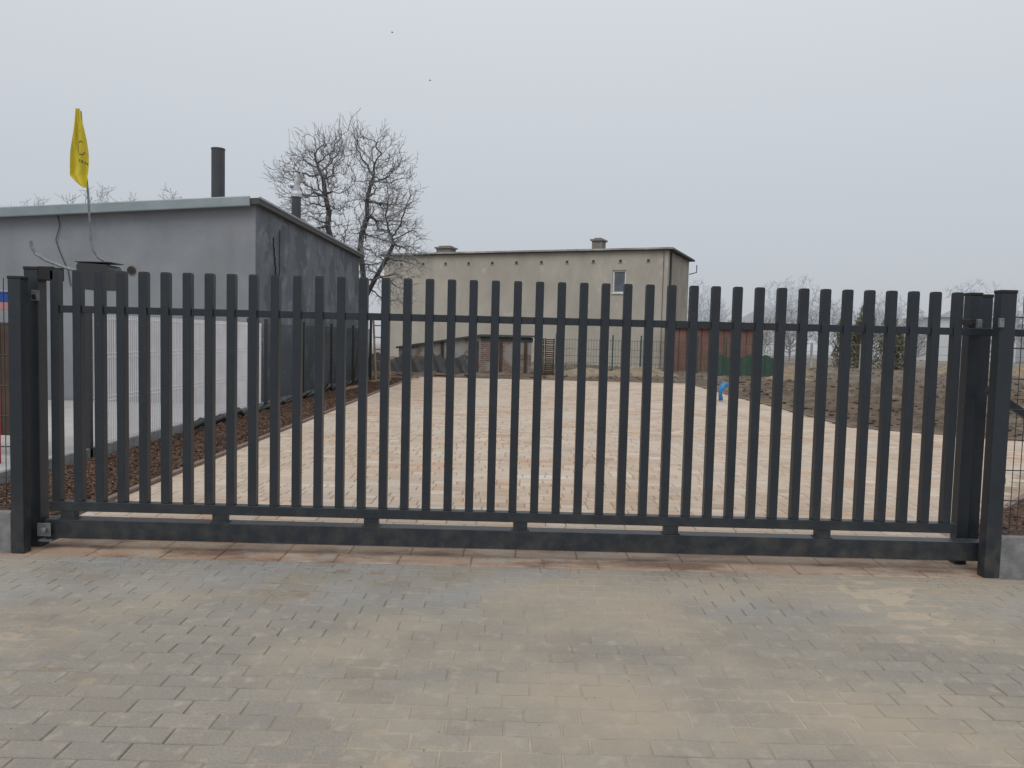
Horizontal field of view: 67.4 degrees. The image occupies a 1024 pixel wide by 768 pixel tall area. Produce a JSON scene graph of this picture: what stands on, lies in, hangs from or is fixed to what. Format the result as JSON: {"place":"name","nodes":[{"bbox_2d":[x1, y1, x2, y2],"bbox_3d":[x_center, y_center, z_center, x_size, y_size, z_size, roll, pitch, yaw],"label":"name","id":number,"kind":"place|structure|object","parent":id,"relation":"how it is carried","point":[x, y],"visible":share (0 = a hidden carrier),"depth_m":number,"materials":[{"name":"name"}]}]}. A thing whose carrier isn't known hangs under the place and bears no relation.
{"place":"outdoors","nodes":[
{"label":"outdoors","id":0,"kind":"place"},
{"bbox_2d":[0,400,243,470],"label":"neighbour yard","id":1,"kind":"structure","parent":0,"point":[68,426],"depth_m":11.64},
{"bbox_2d":[0,419,0,463],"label":"red hoop barrier","id":2,"kind":"object","parent":1,"relation":"on","point":[0,441],"visible":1,"depth_m":8.26,"materials":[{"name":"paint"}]},
{"bbox_2d":[0,322,9,434],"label":"wooden fence","id":3,"kind":"object","parent":1,"relation":"on","point":[2,402],"visible":0.25,"depth_m":8.62,"materials":[{"name":"brown wood"}]},
{"bbox_2d":[0,291,7,309],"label":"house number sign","id":4,"kind":"object","parent":3,"relation":"attached to","point":[5,301],"depth_m":8.53,"materials":[{"name":"blue paint"}]},
{"bbox_2d":[354,340,358,382],"bbox_3d":[-4.383,-0.741,22.601,0.460,1.510,0.647,1,4,0],"label":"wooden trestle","id":5,"kind":"object","parent":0,"point":[355,371],"visible":0.19,"depth_m":22.33,"materials":[{"name":"brown wood"}]},
{"bbox_2d":[0,555,1023,767],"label":"street paving","id":6,"kind":"structure","parent":0,"point":[977,685],"depth_m":3.48,"materials":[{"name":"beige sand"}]},
{"bbox_2d":[0,377,1023,580],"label":"driveway paving","id":7,"kind":"structure","parent":0,"point":[316,553],"depth_m":8.02,"materials":[{"name":"beige sand"}]},
{"bbox_2d":[7,276,30,553],"bbox_3d":[-3.228,0.216,5.023,0.106,1.832,0.086,1,4,0],"label":"gate post","id":8,"kind":"object","parent":7,"relation":"on","point":[18,341],"visible":0.95,"depth_m":5.00,"materials":[{"name":"metal"}]},
{"bbox_2d":[23,266,63,546],"bbox_3d":[-3.164,0.170,5.165,0.198,1.910,0.220,1,4,0],"label":"gate catch post","id":9,"kind":"object","parent":7,"relation":"on","point":[39,277],"visible":0.87,"depth_m":5.16,"materials":[{"name":"metal"}]},
{"bbox_2d":[45,269,1023,560],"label":"sliding gate","id":10,"kind":"structure","parent":9,"relation":"attached to","point":[373,531],"depth_m":5.15,"materials":[{"name":"metal"}]},
{"bbox_2d":[718,382,728,400],"bbox_3d":[5.380,0.184,19.390,0.328,0.494,0.152,3,4,19],"label":"blue plastic pipe","id":11,"kind":"object","parent":7,"relation":"on","point":[722,388],"visible":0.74,"depth_m":19.39,"materials":[{"name":"blue plastic"}]},
{"bbox_2d":[949,292,983,564],"bbox_3d":[3.129,0.326,5.286,0.113,1.902,0.163,1,4,0],"label":"gate guide post","id":12,"kind":"object","parent":7,"relation":"on","point":[972,314],"visible":0.91,"depth_m":5.29,"materials":[{"name":"metal"}]},
{"bbox_2d":[968,294,993,538],"bbox_3d":[3.303,0.320,5.465,0.086,1.902,0.086,1,4,0],"label":"gate guide post","id":13,"kind":"object","parent":7,"relation":"on","point":[980,420],"visible":0.43,"depth_m":5.42,"materials":[{"name":"metal"}]},
{"bbox_2d":[977,290,1017,578],"bbox_3d":[3.172,0.344,5.009,0.140,1.902,0.108,1,4,0],"label":"gate post","id":14,"kind":"object","parent":7,"relation":"on","point":[998,413],"visible":0.98,"depth_m":4.99,"materials":[{"name":"metal"}]},
{"bbox_2d":[0,0,1023,346],"label":"sky","id":15,"kind":"structure","parent":0,"point":[859,146],"materials":[{"name":"grey"}]},
{"bbox_2d":[368,356,1023,438],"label":"ploughed field","id":16,"kind":"structure","parent":0,"point":[788,391],"depth_m":25.81,"materials":[{"name":"soil"}]},
{"bbox_2d":[260,108,432,339],"bbox_3d":[-5.836,-5.021,27.619,6.115,9.354,5.607,1,4,0],"label":"bare fruit tree","id":17,"kind":"object","parent":16,"relation":"on","point":[324,194],"visible":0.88,"depth_m":27.26,"materials":[{"name":"brown plant"}]},
{"bbox_2d":[368,352,467,374],"bbox_3d":[-3.581,-0.806,29.712,4.000,0.818,0.760,1,4,0],"label":"black tarpaulin","id":18,"kind":"object","parent":16,"relation":"on","point":[439,364],"visible":0.56,"depth_m":29.74,"materials":[{"name":"plastic"}]},
{"bbox_2d":[346,372,505,389],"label":"timber planks","id":19,"kind":"object","parent":16,"relation":"on","point":[356,386],"visible":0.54,"depth_m":25.59,"materials":[{"name":"brown wood"}]},
{"bbox_2d":[542,338,554,374],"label":"stacked crates","id":20,"kind":"object","parent":16,"relation":"on","point":[546,361],"visible":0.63,"depth_m":29.69,"materials":[{"name":"wood"}]},
{"bbox_2d":[555,335,770,372],"bbox_3d":[6.969,-1.248,33.929,10.130,1.700,0.106,1,4,0],"label":"green fence","id":21,"kind":"object","parent":16,"relation":"on","point":[725,343],"visible":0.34,"depth_m":33.95,"materials":[{"name":"green metal"}]},
{"bbox_2d":[663,328,752,370],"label":"red sheet shed","id":22,"kind":"structure","parent":16,"relation":"on","point":[703,336],"depth_m":35.94,"materials":[{"name":"metal"}]},
{"bbox_2d":[718,354,772,376],"bbox_3d":[10.030,-0.865,32.628,2.850,1.250,0.170,1,4,0],"label":"green privacy net","id":23,"kind":"object","parent":16,"relation":"on","point":[745,365],"visible":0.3,"depth_m":32.60,"materials":[{"name":"green fabric"}]},
{"bbox_2d":[564,360,1023,380],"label":"soil heaps","id":24,"kind":"object","parent":16,"relation":"on","point":[789,372],"visible":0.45,"depth_m":31.04,"materials":[{"name":"brown soil"}]},
{"bbox_2d":[828,306,904,369],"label":"conifer bush","id":25,"kind":"object","parent":16,"relation":"on","point":[899,344],"visible":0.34,"depth_m":44.63,"materials":[{"name":"green plant"}]},
{"bbox_2d":[727,308,1023,362],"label":"bare shrubs","id":26,"kind":"object","parent":16,"relation":"on","point":[789,345],"visible":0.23,"depth_m":49.12,"materials":[{"name":"brown plant"}]},
{"bbox_2d":[368,335,1023,383],"bbox_3d":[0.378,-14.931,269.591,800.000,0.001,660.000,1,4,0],"label":"ground","id":27,"kind":"structure","parent":0,"point":[378,342],"depth_m":121.05,"materials":[{"name":"brown soil"}]},
{"bbox_2d":[0,510,11,552],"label":"fence plinth","id":28,"kind":"structure","parent":27,"relation":"on","point":[5,531],"depth_m":5.04,"materials":[{"name":"concrete"}]},
{"bbox_2d":[0,278,10,507],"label":"fence","id":29,"kind":"object","parent":28,"relation":"on","point":[4,385],"visible":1,"depth_m":5.02,"materials":[{"name":"metal"}]},
{"bbox_2d":[0,379,357,485],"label":"fence plinth","id":30,"kind":"structure","parent":27,"relation":"on","point":[133,441],"depth_m":9.52,"materials":[{"name":"concrete"}]},
{"bbox_2d":[85,313,261,457],"bbox_3d":[-4.737,-0.184,11.540,0.060,1.720,5.944,1,4,0],"label":"fence","id":31,"kind":"object","parent":30,"relation":"on","point":[242,390],"visible":0.4,"depth_m":10.34,"materials":[{"name":"metal"}]},
{"bbox_2d":[264,319,371,404],"bbox_3d":[-4.626,-0.824,19.739,0.070,2.000,10.351,1,4,0],"label":"fence","id":32,"kind":"object","parent":30,"relation":"on","point":[328,376],"visible":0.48,"depth_m":17.96,"materials":[{"name":"metal"}]},
{"bbox_2d":[0,147,363,403],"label":"rendered outbuilding","id":33,"kind":"structure","parent":27,"relation":"on","point":[219,234],"depth_m":15.40,"materials":[{"name":"paint"}]},
{"bbox_2d":[0,375,401,516],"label":"mulch bed","id":34,"kind":"object","parent":27,"relation":"on","point":[264,421],"visible":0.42,"depth_m":9.35,"materials":[{"name":"brown soil"}]},
{"bbox_2d":[29,241,123,457],"bbox_3d":[-4.851,-0.355,8.522,0.956,2.422,0.300,1,4,0],"label":"electrical box","id":35,"kind":"object","parent":34,"relation":"on","point":[88,268],"visible":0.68,"depth_m":8.34,"materials":[{"name":"metal"}]},
{"bbox_2d":[70,108,109,264],"bbox_3d":[-4.601,-2.138,8.365,0.416,1.679,0.081,1,4,-4],"label":"yellow flag","id":36,"kind":"object","parent":35,"relation":"on","point":[79,160],"visible":1,"depth_m":8.34,"materials":[{"name":"fabric"}]},
{"bbox_2d":[194,380,357,429],"bbox_3d":[-4.605,0.208,17.401,0.188,0.221,12.722,1,4,0],"label":"geotextile edge","id":37,"kind":"object","parent":34,"relation":"on","point":[199,422],"visible":0.43,"depth_m":14.35,"materials":[{"name":"black fabric"}]},
{"bbox_2d":[372,320,390,380],"bbox_3d":[-4.173,-1.109,24.585,0.497,2.026,1.035,0,4,-17],"label":"wooden ladder","id":38,"kind":"object","parent":34,"relation":"on","point":[375,349],"visible":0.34,"depth_m":24.54,"materials":[{"name":"wood"}]},
{"bbox_2d":[79,375,417,514],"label":"driveway kerb","id":39,"kind":"structure","parent":27,"relation":"on","point":[132,489],"depth_m":9.11,"materials":[{"name":"grey concrete"}]},
{"bbox_2d":[396,334,534,372],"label":"shed","id":40,"kind":"structure","parent":27,"relation":"on","point":[483,353],"depth_m":30.97,"materials":[{"name":"paint"}]},
{"bbox_2d":[0,182,1023,361],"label":"distant trees","id":41,"kind":"object","parent":27,"relation":"on","point":[834,320],"visible":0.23,"depth_m":96.93,"materials":[{"name":"grey plant"}]},
{"bbox_2d":[384,250,688,368],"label":"walls","id":42,"kind":"structure","parent":27,"relation":"on","point":[551,272],"depth_m":40.33,"materials":[{"name":"beige paint"}]},
{"bbox_2d":[400,259,649,265],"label":"vent openings","id":43,"kind":"object","parent":42,"relation":"attached to","point":[541,262],"visible":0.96,"depth_m":40.55,"materials":[{"name":"black"}]},
{"bbox_2d":[378,247,673,254],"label":"roof trim","id":44,"kind":"structure","parent":42,"relation":"on","point":[541,250],"depth_m":40.00,"materials":[{"name":"metal"}]},
{"bbox_2d":[380,248,694,261],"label":"roof","id":45,"kind":"structure","parent":42,"relation":"on","point":[682,255],"depth_m":40.13,"materials":[{"name":"metal"}]},
{"bbox_2d":[434,238,607,251],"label":"chimneys","id":46,"kind":"object","parent":45,"relation":"on","point":[598,243],"visible":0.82,"depth_m":40.52,"materials":[{"name":"concrete"}]},
{"bbox_2d":[611,270,625,293],"bbox_3d":[5.414,-5.140,38.745,0.780,1.200,0.210,3,4,23],"label":"window","id":47,"kind":"structure","parent":42,"relation":"attached to","point":[619,279],"depth_m":38.81,"materials":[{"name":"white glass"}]},
{"bbox_2d":[659,252,696,368],"bbox_3d":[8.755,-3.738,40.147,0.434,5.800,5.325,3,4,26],"label":"downpipe","id":48,"kind":"object","parent":42,"relation":"attached to","point":[669,284],"visible":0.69,"depth_m":38.08,"materials":[{"name":"grey metal"}]},
{"bbox_2d":[722,306,793,355],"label":"distant house","id":49,"kind":"structure","parent":27,"relation":"on","point":[747,314],"depth_m":95.75,"materials":[{"name":"grey paint"}]},
{"bbox_2d":[695,385,1023,523],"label":"driveway kerb","id":50,"kind":"structure","parent":27,"relation":"on","point":[1013,503],"depth_m":13.78,"materials":[{"name":"grey concrete"}]},
{"bbox_2d":[762,342,1023,369],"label":"concrete post fence","id":51,"kind":"object","parent":27,"relation":"on","point":[811,351],"visible":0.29,"depth_m":42.52,"materials":[{"name":"concrete"}]},
{"bbox_2d":[899,297,1019,362],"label":"distant house","id":52,"kind":"structure","parent":27,"relation":"on","point":[944,323],"depth_m":87.89,"materials":[{"name":"white paint"}]},
{"bbox_2d":[999,535,1023,579],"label":"fence plinth","id":53,"kind":"structure","parent":27,"relation":"on","point":[1011,567],"depth_m":5.04,"materials":[{"name":"concrete"}]},
{"bbox_2d":[1002,302,1023,531],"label":"fence","id":54,"kind":"object","parent":53,"relation":"on","point":[1022,440],"visible":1,"depth_m":5.03,"materials":[{"name":"metal"}]},
{"bbox_2d":[1015,306,1023,361],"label":"distant house","id":55,"kind":"structure","parent":27,"relation":"on","point":[1017,356],"depth_m":94.27,"materials":[{"name":"white paint"}]},
{"bbox_2d":[978,498,1023,538],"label":"mulch bed","id":56,"kind":"object","parent":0,"point":[1013,520],"visible":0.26,"depth_m":6.70,"materials":[{"name":"brown soil"}]}
]}

